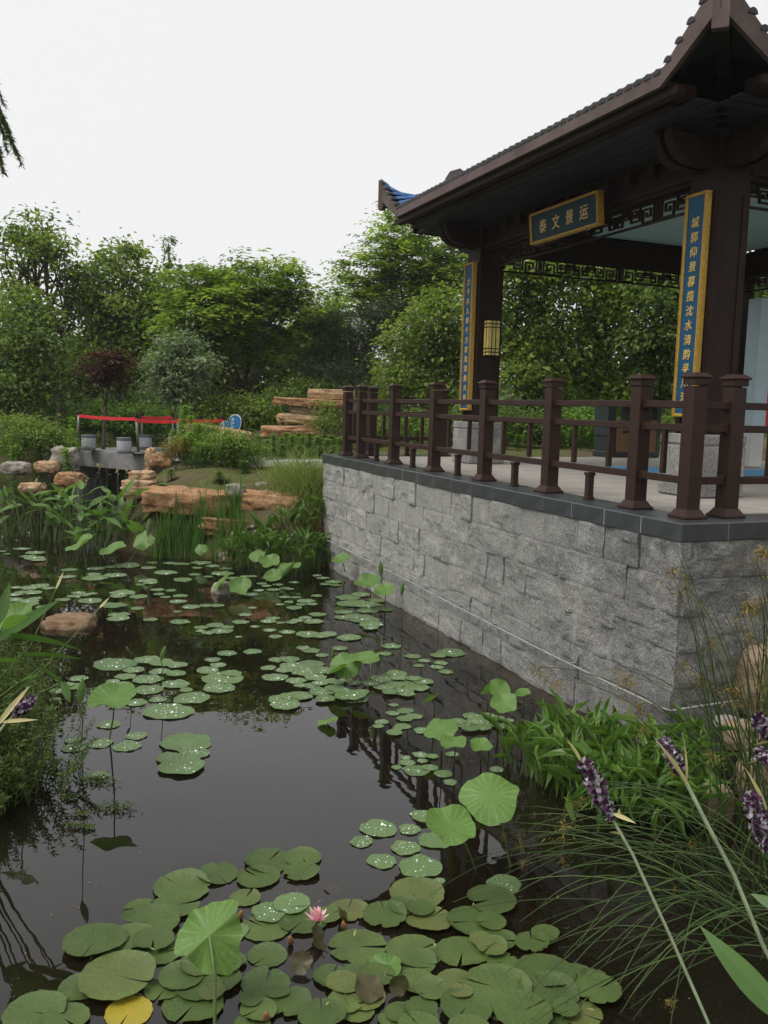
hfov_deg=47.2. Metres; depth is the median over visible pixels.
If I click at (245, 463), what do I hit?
leafy plant
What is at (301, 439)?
leafy plant
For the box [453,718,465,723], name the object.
lotus pad
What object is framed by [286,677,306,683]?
lotus pad
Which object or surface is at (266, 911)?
lotus pad
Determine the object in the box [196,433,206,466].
leafy plant
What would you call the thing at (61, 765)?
floating weed
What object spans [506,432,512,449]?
leafy plant
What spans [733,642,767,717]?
rock
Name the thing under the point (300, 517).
arrowhead plant
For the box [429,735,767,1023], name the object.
rush clump
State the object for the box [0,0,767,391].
sky
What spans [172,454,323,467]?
path
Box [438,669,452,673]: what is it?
lotus pad
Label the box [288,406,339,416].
rock
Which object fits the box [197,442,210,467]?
leafy plant
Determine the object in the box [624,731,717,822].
arrowhead plant
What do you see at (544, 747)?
arrowhead plant
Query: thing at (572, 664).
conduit
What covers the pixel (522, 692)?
raised lotus leaf
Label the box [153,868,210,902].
lily pad
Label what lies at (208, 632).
lotus pad
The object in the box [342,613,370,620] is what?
lotus pad
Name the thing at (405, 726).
lotus pad
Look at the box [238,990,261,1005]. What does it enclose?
lily pad
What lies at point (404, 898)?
lily pad
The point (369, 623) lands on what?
lotus pad
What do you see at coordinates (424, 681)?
lotus pad
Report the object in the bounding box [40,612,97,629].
rock
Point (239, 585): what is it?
raised lotus leaf
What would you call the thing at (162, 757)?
lotus pad
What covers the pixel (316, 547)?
arrowhead plant
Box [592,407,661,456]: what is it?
litter bin
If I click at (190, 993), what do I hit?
lily pad
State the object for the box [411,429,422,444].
leafy plant
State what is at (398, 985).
curled lily pad
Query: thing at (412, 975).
lily pad
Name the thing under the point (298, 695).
lotus pad
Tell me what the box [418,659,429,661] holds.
lotus pad
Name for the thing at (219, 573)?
lotus pad
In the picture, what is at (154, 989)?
lily pad
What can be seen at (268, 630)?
lotus pad
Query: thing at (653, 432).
door
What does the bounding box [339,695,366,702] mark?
lotus pad
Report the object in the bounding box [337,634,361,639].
lotus pad
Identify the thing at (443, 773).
lotus pad
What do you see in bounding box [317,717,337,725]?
raised lotus leaf
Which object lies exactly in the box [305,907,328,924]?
water lily
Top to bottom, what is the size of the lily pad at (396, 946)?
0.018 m
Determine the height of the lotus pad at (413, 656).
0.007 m
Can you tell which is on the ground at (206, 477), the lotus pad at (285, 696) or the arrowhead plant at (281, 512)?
the arrowhead plant at (281, 512)
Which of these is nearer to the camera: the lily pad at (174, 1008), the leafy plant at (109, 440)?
the lily pad at (174, 1008)
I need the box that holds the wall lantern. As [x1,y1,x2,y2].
[483,319,500,356]
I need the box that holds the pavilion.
[378,0,767,497]
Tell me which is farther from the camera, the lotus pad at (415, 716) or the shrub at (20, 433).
the shrub at (20, 433)
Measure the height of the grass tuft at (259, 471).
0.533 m
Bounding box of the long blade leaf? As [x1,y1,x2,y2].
[699,894,767,1014]
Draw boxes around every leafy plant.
[5,445,22,509]
[26,440,44,508]
[30,423,48,503]
[43,431,58,507]
[59,447,78,512]
[60,441,80,509]
[62,428,77,501]
[67,417,76,437]
[96,430,107,447]
[106,431,114,447]
[152,423,162,446]
[162,423,170,445]
[163,469,178,480]
[167,429,178,465]
[176,405,193,460]
[176,418,185,462]
[178,437,191,468]
[182,432,196,467]
[184,415,195,451]
[188,423,197,465]
[189,441,202,468]
[191,423,204,465]
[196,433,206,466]
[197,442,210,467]
[210,471,225,482]
[237,461,251,472]
[255,435,265,459]
[261,439,272,458]
[266,433,277,458]
[268,448,279,459]
[275,437,286,459]
[278,444,288,459]
[281,433,290,458]
[287,435,298,458]
[293,432,303,456]
[294,445,303,458]
[297,436,308,458]
[305,433,314,457]
[309,436,321,457]
[311,446,325,458]
[314,434,327,455]
[322,438,331,454]
[327,435,338,452]
[328,445,337,453]
[336,437,341,453]
[377,429,386,450]
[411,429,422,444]
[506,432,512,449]
[512,435,524,450]
[521,431,533,447]
[560,430,566,448]
[565,427,571,447]
[577,426,586,450]
[586,426,594,451]
[662,416,672,432]
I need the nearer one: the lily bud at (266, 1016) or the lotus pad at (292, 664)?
the lily bud at (266, 1016)
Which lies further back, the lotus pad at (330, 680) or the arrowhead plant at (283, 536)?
the arrowhead plant at (283, 536)
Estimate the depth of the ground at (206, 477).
15.75 m
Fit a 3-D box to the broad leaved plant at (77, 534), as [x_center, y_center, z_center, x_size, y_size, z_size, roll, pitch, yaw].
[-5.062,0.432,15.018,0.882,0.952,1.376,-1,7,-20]
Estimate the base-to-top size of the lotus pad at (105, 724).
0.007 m
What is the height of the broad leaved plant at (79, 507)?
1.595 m
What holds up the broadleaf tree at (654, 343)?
on the ground at (206, 477)
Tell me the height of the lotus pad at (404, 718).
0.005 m
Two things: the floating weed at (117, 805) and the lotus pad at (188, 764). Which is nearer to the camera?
the floating weed at (117, 805)
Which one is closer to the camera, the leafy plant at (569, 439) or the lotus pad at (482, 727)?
the lotus pad at (482, 727)
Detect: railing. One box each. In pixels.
[338,372,712,519]
[354,386,449,455]
[701,374,767,518]
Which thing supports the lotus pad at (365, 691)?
on the water
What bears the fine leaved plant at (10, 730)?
on the water
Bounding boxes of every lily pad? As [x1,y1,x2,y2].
[1,990,66,1023]
[38,1002,89,1023]
[57,973,88,999]
[59,984,83,1001]
[62,923,127,956]
[77,950,155,999]
[104,995,152,1023]
[108,941,131,951]
[118,922,152,947]
[120,903,179,937]
[124,898,151,911]
[131,947,144,951]
[132,926,173,949]
[143,979,175,999]
[145,941,176,963]
[152,892,199,916]
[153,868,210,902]
[157,960,203,988]
[161,990,223,1021]
[176,974,222,1000]
[179,956,203,975]
[197,862,238,883]
[198,969,241,990]
[198,982,225,999]
[230,888,260,905]
[234,955,242,970]
[234,1012,270,1023]
[236,865,279,887]
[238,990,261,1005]
[239,952,246,964]
[240,997,276,1020]
[241,966,290,997]
[242,915,289,940]
[244,847,290,872]
[247,942,287,966]
[265,983,289,997]
[269,986,310,1015]
[278,905,326,933]
[283,862,319,879]
[284,846,321,863]
[290,950,312,974]
[298,998,346,1023]
[312,924,324,950]
[312,964,342,986]
[320,906,339,922]
[325,970,356,992]
[328,929,386,962]
[328,989,362,1012]
[329,899,367,920]
[338,907,347,920]
[339,962,365,974]
[344,989,384,1010]
[346,1009,374,1022]
[355,973,383,1002]
[359,961,400,984]
[363,900,406,927]
[378,1011,397,1023]
[385,934,440,966]
[385,1001,416,1021]
[388,894,417,913]
[389,877,444,905]
[389,975,408,995]
[397,947,436,971]
[398,1011,439,1023]
[401,968,431,992]
[403,996,437,1014]
[405,898,433,914]
[405,906,452,929]
[412,1010,438,1022]
[414,975,448,998]
[435,936,488,965]
[437,968,474,987]
[440,988,492,1020]
[446,906,489,934]
[448,1014,488,1023]
[449,983,472,996]
[462,963,532,1011]
[466,884,516,913]
[469,931,494,945]
[475,911,505,929]
[475,934,507,954]
[486,952,517,967]
[487,929,515,948]
[489,1011,499,1020]
[493,989,552,1023]
[514,931,549,950]
[515,953,575,985]
[516,970,579,1012]
[531,924,559,940]
[548,1013,568,1023]
[552,997,579,1016]
[554,963,592,981]
[561,999,602,1023]
[575,973,621,1003]
[580,968,605,975]
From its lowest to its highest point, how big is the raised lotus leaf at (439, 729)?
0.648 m
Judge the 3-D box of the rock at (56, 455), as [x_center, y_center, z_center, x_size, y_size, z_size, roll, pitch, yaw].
[-7.273,-1.205,20.016,0.665,0.639,0.598,2,7,0]
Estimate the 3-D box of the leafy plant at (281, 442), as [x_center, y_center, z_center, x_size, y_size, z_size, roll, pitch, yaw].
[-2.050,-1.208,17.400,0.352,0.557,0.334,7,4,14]
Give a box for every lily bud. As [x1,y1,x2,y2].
[238,910,243,919]
[262,1011,269,1021]
[287,935,293,945]
[341,921,346,930]
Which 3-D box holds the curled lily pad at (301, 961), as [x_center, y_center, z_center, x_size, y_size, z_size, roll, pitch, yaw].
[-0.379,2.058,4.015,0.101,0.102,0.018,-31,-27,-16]
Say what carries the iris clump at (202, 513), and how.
on the ground at (206, 477)
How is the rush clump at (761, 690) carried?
on the water
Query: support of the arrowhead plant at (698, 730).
in the water
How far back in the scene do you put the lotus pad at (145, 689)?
7.87 m
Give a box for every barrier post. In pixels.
[76,411,81,448]
[131,414,144,453]
[140,414,143,433]
[171,414,173,437]
[221,416,226,447]
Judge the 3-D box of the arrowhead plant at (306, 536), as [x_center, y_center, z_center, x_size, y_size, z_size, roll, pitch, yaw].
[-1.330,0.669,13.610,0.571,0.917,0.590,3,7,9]
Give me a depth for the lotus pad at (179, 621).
10.32 m
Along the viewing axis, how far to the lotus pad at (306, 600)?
11.61 m
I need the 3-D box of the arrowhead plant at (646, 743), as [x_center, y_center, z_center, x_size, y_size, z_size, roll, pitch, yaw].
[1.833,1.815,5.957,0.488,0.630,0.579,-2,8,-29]
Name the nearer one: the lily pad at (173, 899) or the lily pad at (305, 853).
the lily pad at (173, 899)
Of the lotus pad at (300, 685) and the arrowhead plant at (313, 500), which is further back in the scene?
the arrowhead plant at (313, 500)
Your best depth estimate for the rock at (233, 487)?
14.70 m
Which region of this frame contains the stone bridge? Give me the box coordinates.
[73,446,212,501]
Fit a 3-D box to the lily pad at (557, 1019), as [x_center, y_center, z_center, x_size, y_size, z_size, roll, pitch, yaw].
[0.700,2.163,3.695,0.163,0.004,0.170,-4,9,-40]
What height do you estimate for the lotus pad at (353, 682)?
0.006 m
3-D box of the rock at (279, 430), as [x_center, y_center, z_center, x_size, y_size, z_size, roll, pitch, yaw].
[-1.943,-1.828,19.733,1.719,0.260,0.994,0,7,0]
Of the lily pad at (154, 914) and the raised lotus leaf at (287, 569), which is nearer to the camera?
the lily pad at (154, 914)
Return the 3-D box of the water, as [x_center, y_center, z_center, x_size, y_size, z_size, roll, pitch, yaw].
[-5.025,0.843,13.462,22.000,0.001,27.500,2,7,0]
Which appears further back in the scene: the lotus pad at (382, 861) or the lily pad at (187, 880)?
the lotus pad at (382, 861)
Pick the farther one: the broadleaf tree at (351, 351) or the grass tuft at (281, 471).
the broadleaf tree at (351, 351)
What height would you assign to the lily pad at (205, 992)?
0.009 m
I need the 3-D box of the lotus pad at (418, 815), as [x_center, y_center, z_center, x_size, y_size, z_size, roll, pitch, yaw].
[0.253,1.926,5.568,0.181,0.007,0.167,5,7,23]
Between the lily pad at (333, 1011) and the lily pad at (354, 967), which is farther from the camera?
the lily pad at (354, 967)
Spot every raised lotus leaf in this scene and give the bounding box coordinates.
[0,601,31,630]
[65,533,92,567]
[77,678,85,741]
[87,682,136,738]
[99,541,125,565]
[129,530,154,560]
[146,518,150,558]
[160,645,165,679]
[174,899,242,1023]
[195,544,207,558]
[214,572,229,596]
[229,577,250,596]
[249,549,265,574]
[258,553,279,569]
[263,568,281,585]
[277,563,287,576]
[281,562,293,578]
[288,562,300,573]
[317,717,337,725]
[327,663,346,678]
[330,652,360,677]
[331,552,350,570]
[351,650,373,680]
[354,573,380,595]
[362,653,379,688]
[369,952,400,976]
[373,583,396,603]
[378,561,382,581]
[400,582,403,603]
[422,693,438,713]
[424,718,457,750]
[425,804,476,868]
[440,735,466,761]
[458,772,518,866]
[470,737,492,758]
[481,684,490,723]
[489,678,510,721]
[490,693,516,733]
[515,688,530,713]
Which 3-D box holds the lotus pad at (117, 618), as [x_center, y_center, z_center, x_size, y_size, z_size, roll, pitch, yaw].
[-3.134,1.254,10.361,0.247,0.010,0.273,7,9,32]
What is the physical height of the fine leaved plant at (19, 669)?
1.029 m
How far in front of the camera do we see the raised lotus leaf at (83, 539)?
13.52 m
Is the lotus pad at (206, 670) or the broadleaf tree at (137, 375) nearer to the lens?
the lotus pad at (206, 670)
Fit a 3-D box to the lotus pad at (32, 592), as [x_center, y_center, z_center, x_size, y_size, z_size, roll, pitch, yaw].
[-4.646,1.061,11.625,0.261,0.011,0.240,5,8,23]
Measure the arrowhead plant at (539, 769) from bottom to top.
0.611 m
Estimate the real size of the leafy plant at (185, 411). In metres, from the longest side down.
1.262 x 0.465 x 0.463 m
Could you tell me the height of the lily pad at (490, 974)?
0.023 m
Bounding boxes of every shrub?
[0,409,92,506]
[46,394,158,446]
[99,399,194,446]
[145,429,200,469]
[162,413,230,461]
[171,384,292,438]
[187,423,253,443]
[188,420,273,468]
[241,369,351,447]
[298,394,342,450]
[316,398,356,443]
[352,395,428,449]
[408,405,461,444]
[498,394,581,448]
[533,406,619,448]
[658,408,674,447]
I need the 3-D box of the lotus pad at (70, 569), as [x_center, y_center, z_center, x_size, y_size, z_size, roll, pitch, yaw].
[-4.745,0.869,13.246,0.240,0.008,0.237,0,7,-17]
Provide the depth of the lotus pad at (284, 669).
8.52 m
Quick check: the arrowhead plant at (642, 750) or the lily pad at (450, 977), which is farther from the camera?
the arrowhead plant at (642, 750)
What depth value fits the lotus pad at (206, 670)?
8.48 m
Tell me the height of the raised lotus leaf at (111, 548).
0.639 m
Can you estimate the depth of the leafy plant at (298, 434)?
17.85 m
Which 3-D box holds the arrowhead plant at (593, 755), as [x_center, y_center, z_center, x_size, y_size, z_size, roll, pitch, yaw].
[1.270,1.769,5.865,0.587,0.714,0.564,7,9,40]
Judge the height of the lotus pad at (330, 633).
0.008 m
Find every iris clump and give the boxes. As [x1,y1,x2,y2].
[144,498,181,558]
[163,480,191,557]
[173,508,211,560]
[183,480,216,559]
[209,472,245,561]
[221,495,251,553]
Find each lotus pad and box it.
[10,597,21,601]
[13,547,29,549]
[18,598,38,601]
[19,585,40,589]
[22,590,41,593]
[24,556,45,559]
[25,551,44,553]
[25,601,38,605]
[30,558,45,560]
[30,584,49,586]
[50,688,61,692]
[55,598,69,600]
[59,575,75,577]
[60,742,85,751]
[61,568,77,570]
[64,737,80,742]
[67,594,81,597]
[69,675,87,680]
[69,683,85,688]
[71,591,84,593]
[78,598,101,603]
[82,575,108,580]
[87,566,104,569]
[88,738,113,747]
[88,770,109,778]
[93,658,137,669]
[97,720,120,727]
[102,573,125,576]
[102,602,126,607]
[106,615,129,620]
[106,679,119,682]
[108,612,129,615]
[109,589,134,594]
[110,594,126,597]
[112,740,141,750]
[113,563,139,567]
[114,673,135,679]
[123,667,143,672]
[125,731,146,739]
[127,699,146,705]
[129,594,147,598]
[131,607,143,609]
[132,674,163,682]
[134,656,159,662]
[135,685,162,693]
[138,578,156,581]
[141,566,156,568]
[142,703,194,718]
[143,581,157,583]
[143,618,157,620]
[149,658,173,665]
[149,668,170,673]
[149,697,166,701]
[150,588,164,590]
[154,570,176,574]
[156,752,179,761]
[157,755,204,773]
[159,732,210,751]
[162,679,189,687]
[166,662,187,667]
[166,670,185,675]
[170,599,186,602]
[170,619,189,623]
[173,594,187,596]
[174,578,191,581]
[174,692,209,702]
[179,746,209,757]
[180,687,192,691]
[182,604,199,608]
[190,561,211,564]
[194,625,207,628]
[197,666,218,673]
[199,604,211,606]
[201,631,214,634]
[201,671,243,683]
[203,682,234,692]
[204,657,219,661]
[206,623,223,626]
[210,628,232,633]
[210,662,226,666]
[211,571,233,574]
[211,604,223,606]
[217,650,236,655]
[220,625,233,628]
[222,670,241,675]
[232,620,248,623]
[238,613,251,615]
[240,923,248,935]
[243,593,257,595]
[243,649,261,653]
[252,902,284,921]
[260,619,275,622]
[260,665,275,669]
[262,674,288,680]
[263,628,275,631]
[266,588,280,590]
[266,616,280,618]
[268,635,281,638]
[268,657,281,661]
[268,695,282,701]
[270,699,299,709]
[273,892,309,913]
[275,667,293,672]
[278,656,299,661]
[279,630,294,633]
[280,662,304,667]
[280,691,307,700]
[286,606,301,609]
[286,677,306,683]
[289,691,312,698]
[290,618,303,621]
[292,667,318,675]
[293,683,307,686]
[296,631,318,637]
[296,646,309,649]
[297,599,314,602]
[298,616,311,618]
[298,660,323,667]
[302,648,319,652]
[304,619,323,623]
[304,673,326,679]
[305,683,318,687]
[309,612,324,615]
[309,687,334,695]
[312,680,327,684]
[313,633,328,637]
[313,667,331,673]
[315,653,328,656]
[316,694,335,701]
[320,631,336,635]
[321,678,337,683]
[325,580,341,582]
[325,684,343,690]
[332,646,347,649]
[333,681,343,684]
[333,688,350,691]
[334,609,353,613]
[334,615,350,618]
[334,690,365,699]
[335,594,359,599]
[336,599,367,606]
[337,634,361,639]
[338,678,351,681]
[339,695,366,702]
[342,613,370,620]
[346,680,361,684]
[349,836,372,847]
[351,592,369,596]
[353,601,380,607]
[353,616,379,622]
[357,608,378,612]
[357,689,369,693]
[359,621,383,626]
[359,819,396,836]
[362,680,377,685]
[363,626,377,629]
[366,854,396,868]
[369,598,384,601]
[371,674,395,681]
[372,678,387,682]
[373,683,395,689]
[373,724,383,727]
[375,606,393,610]
[375,719,388,723]
[378,651,391,655]
[381,643,401,647]
[382,689,398,693]
[385,670,406,675]
[386,681,404,686]
[386,711,399,715]
[386,729,402,734]
[391,675,405,679]
[391,765,400,769]
[391,840,420,854]
[393,726,403,729]
[394,680,420,686]
[394,687,413,694]
[395,723,410,728]
[396,715,412,720]
[397,708,413,713]
[399,691,415,695]
[399,824,420,834]
[399,854,441,876]
[400,755,410,758]
[400,759,415,765]
[403,765,429,775]
[404,654,420,657]
[406,676,421,680]
[406,713,422,718]
[407,684,429,690]
[410,810,427,821]
[412,751,426,757]
[414,678,433,684]
[414,727,425,732]
[417,759,426,762]
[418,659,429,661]
[418,832,448,847]
[421,764,437,770]
[426,754,437,758]
[429,665,443,668]
[430,653,445,656]
[434,661,447,664]
[434,770,451,776]
[434,877,445,883]
[436,648,464,656]
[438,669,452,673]
[443,779,456,785]
[445,751,458,755]
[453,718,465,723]
[457,720,475,726]
[461,725,478,730]
[463,712,479,717]
[466,717,487,724]
[475,818,499,825]
[476,724,491,730]
[486,874,521,892]
[490,766,503,771]
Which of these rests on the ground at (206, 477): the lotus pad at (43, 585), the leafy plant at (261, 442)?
the leafy plant at (261, 442)
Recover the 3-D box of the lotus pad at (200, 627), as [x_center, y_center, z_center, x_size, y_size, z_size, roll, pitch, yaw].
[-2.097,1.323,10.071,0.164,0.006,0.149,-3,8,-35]
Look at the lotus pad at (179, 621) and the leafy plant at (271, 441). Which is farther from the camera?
the leafy plant at (271, 441)
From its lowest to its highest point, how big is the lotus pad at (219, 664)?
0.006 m
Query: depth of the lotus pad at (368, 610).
11.14 m
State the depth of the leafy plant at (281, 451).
16.91 m
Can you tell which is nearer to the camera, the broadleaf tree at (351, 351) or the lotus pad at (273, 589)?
the lotus pad at (273, 589)
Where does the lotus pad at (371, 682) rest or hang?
on the water
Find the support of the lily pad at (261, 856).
on the water
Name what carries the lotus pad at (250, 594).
on the water
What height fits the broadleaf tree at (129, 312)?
6.634 m
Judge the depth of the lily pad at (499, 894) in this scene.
4.62 m
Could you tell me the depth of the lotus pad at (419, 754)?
6.56 m
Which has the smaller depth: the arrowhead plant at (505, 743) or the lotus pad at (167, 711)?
the arrowhead plant at (505, 743)
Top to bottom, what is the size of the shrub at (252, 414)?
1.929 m
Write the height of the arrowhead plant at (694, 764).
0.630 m
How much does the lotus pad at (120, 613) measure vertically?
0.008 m
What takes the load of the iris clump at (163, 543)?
on the ground at (206, 477)
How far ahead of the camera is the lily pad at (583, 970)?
4.06 m
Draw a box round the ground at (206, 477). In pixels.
[0,411,767,746]
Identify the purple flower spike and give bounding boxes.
[0,686,36,731]
[566,739,709,1023]
[655,735,767,958]
[740,768,767,852]
[749,746,767,765]
[750,711,767,745]
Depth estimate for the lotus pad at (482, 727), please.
7.12 m
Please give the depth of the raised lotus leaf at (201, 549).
13.98 m
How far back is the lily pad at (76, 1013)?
3.67 m
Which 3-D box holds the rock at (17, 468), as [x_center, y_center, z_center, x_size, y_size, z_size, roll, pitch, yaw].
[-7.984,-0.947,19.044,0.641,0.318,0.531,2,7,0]
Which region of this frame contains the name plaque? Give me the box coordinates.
[529,190,604,244]
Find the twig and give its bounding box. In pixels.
[64,789,98,806]
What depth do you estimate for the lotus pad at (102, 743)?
6.60 m
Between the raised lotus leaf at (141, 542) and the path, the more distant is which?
the path
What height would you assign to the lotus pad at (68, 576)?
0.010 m
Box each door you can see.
[615,418,629,451]
[649,420,656,452]
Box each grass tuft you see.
[232,436,341,497]
[249,432,352,532]
[253,456,295,477]
[255,455,303,485]
[269,439,341,506]
[280,486,332,547]
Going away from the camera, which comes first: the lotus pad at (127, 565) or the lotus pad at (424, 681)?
the lotus pad at (424, 681)
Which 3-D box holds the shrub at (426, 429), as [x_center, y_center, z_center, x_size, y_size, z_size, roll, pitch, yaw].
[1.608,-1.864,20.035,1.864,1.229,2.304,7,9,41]
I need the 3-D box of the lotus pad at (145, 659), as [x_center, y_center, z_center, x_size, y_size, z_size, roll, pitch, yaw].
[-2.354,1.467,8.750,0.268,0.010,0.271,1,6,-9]
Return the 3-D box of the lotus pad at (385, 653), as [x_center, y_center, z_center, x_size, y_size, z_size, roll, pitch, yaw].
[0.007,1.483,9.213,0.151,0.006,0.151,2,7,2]
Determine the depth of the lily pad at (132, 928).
4.27 m
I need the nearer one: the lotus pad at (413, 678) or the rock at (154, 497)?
the lotus pad at (413, 678)
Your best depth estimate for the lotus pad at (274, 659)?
8.89 m
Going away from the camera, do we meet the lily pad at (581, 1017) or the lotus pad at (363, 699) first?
the lily pad at (581, 1017)
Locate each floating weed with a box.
[33,760,84,772]
[61,793,85,800]
[62,821,85,827]
[71,768,120,788]
[72,809,92,815]
[79,821,96,830]
[85,797,142,813]
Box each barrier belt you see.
[79,414,135,420]
[136,419,177,422]
[141,416,171,419]
[178,419,222,422]
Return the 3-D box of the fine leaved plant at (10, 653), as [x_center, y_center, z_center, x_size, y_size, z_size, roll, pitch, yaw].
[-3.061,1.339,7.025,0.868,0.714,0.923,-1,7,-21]
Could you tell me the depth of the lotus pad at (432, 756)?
6.51 m
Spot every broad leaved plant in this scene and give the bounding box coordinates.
[0,478,56,534]
[0,481,78,539]
[0,484,39,536]
[0,573,108,712]
[25,473,84,542]
[32,485,105,542]
[45,472,114,546]
[65,467,132,547]
[65,510,114,550]
[65,512,128,553]
[70,463,137,548]
[87,464,154,544]
[99,468,148,541]
[127,511,182,552]
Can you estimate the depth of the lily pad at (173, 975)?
3.92 m
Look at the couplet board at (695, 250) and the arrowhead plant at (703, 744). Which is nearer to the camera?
the arrowhead plant at (703, 744)
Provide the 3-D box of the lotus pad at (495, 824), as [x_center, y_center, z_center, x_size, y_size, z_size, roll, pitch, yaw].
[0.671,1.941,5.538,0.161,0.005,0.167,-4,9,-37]
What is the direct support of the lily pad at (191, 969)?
on the water
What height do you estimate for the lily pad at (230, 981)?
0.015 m
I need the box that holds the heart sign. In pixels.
[220,414,249,450]
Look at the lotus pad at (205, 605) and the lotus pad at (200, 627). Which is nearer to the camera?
the lotus pad at (200, 627)
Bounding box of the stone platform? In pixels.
[321,454,767,752]
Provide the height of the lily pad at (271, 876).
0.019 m
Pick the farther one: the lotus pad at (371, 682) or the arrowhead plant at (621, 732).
the lotus pad at (371, 682)
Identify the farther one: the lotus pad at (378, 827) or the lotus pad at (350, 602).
the lotus pad at (350, 602)
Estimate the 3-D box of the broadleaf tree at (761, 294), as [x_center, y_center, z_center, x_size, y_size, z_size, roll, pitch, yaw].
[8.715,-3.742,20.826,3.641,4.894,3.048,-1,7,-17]
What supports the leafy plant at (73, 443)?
on the ground at (206, 477)
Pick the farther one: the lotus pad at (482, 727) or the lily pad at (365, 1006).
the lotus pad at (482, 727)
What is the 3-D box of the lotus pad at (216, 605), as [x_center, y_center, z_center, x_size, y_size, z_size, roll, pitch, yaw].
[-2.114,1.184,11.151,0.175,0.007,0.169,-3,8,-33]
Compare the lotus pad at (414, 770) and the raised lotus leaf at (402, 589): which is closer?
the lotus pad at (414, 770)
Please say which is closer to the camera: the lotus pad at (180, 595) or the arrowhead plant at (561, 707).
the arrowhead plant at (561, 707)
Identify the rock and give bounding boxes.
[0,461,31,475]
[17,482,46,493]
[33,460,60,473]
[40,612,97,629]
[49,445,80,471]
[53,471,86,486]
[120,486,144,498]
[121,479,158,486]
[127,470,156,479]
[141,485,229,515]
[144,447,156,470]
[148,453,173,467]
[198,515,246,534]
[210,581,236,594]
[226,483,246,499]
[237,489,301,510]
[259,425,331,436]
[272,397,342,408]
[276,413,335,425]
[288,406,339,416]
[307,389,354,399]
[701,783,734,823]
[713,714,735,727]
[720,718,762,752]
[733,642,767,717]
[735,752,767,808]
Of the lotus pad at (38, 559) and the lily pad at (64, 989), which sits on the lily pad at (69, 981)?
the lily pad at (64, 989)
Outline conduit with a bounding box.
[320,536,741,711]
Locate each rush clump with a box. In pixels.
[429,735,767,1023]
[511,540,767,876]
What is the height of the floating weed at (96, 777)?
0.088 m
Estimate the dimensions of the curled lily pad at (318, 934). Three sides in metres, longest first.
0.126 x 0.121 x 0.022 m
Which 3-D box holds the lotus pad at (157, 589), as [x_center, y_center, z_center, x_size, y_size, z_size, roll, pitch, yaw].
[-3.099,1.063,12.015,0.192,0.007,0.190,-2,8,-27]
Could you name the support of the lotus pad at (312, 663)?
on the water
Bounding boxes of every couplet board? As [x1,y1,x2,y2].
[459,262,477,409]
[671,190,712,416]
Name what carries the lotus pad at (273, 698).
on the water
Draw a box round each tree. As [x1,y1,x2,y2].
[0,84,24,177]
[0,201,121,435]
[0,285,98,452]
[0,324,175,425]
[29,227,180,439]
[69,344,139,501]
[124,317,242,432]
[130,246,330,447]
[132,324,386,437]
[156,235,181,410]
[278,275,366,358]
[278,293,420,394]
[317,201,467,411]
[354,274,502,413]
[445,258,617,442]
[549,264,660,417]
[587,268,763,448]
[748,251,767,297]
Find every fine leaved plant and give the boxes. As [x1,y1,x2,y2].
[0,638,58,727]
[0,639,26,720]
[0,646,66,742]
[0,663,35,746]
[0,666,83,769]
[0,688,98,797]
[0,692,12,746]
[0,727,87,815]
[0,735,28,813]
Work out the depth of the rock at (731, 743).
6.34 m
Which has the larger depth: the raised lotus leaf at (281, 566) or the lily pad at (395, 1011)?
the raised lotus leaf at (281, 566)
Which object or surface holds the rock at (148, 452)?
on the ground at (206, 477)
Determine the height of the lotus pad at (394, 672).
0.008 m
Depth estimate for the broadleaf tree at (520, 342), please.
21.21 m
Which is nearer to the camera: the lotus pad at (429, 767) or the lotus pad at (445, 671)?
the lotus pad at (429, 767)
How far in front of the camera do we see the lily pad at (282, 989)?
3.86 m
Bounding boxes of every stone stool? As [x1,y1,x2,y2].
[81,434,95,450]
[117,437,131,453]
[139,434,151,449]
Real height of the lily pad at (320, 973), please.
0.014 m
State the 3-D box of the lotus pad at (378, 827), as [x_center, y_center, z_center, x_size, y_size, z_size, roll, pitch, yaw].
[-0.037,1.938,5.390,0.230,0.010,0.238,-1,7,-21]
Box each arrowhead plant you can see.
[213,530,242,567]
[229,526,265,567]
[231,524,256,568]
[239,527,282,569]
[249,510,280,546]
[253,530,284,568]
[263,504,304,538]
[264,529,292,568]
[267,529,298,562]
[281,525,319,571]
[287,525,324,570]
[288,498,319,538]
[297,526,330,569]
[301,533,330,566]
[304,494,325,527]
[477,710,521,767]
[493,716,552,777]
[511,697,573,763]
[519,713,559,786]
[521,714,589,792]
[527,719,615,810]
[533,686,604,748]
[539,741,639,819]
[548,715,605,761]
[554,716,608,798]
[557,697,641,744]
[561,741,644,808]
[565,708,637,765]
[569,747,643,831]
[579,723,641,759]
[584,705,645,747]
[587,745,668,803]
[591,740,652,804]
[600,704,669,776]
[602,726,702,786]
[607,743,693,824]
[608,728,696,796]
[616,753,710,837]
[617,740,704,812]
[619,762,729,833]
[620,713,702,773]
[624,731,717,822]
[634,715,679,747]
[640,719,730,776]
[657,730,738,795]
[657,756,744,824]
[663,700,735,776]
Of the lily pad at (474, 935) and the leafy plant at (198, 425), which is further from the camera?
the leafy plant at (198, 425)
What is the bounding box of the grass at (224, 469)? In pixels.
[6,445,387,503]
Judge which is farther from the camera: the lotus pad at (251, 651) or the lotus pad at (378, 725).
the lotus pad at (251, 651)
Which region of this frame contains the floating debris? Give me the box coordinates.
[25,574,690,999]
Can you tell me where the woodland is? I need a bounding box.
[0,301,766,437]
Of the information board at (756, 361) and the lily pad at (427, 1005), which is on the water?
the lily pad at (427, 1005)
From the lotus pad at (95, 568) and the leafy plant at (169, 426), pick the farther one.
the leafy plant at (169, 426)
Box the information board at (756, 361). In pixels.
[743,298,767,466]
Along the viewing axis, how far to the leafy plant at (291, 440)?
17.44 m
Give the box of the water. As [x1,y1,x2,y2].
[0,496,767,1023]
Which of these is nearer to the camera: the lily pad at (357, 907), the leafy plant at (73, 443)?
the lily pad at (357, 907)

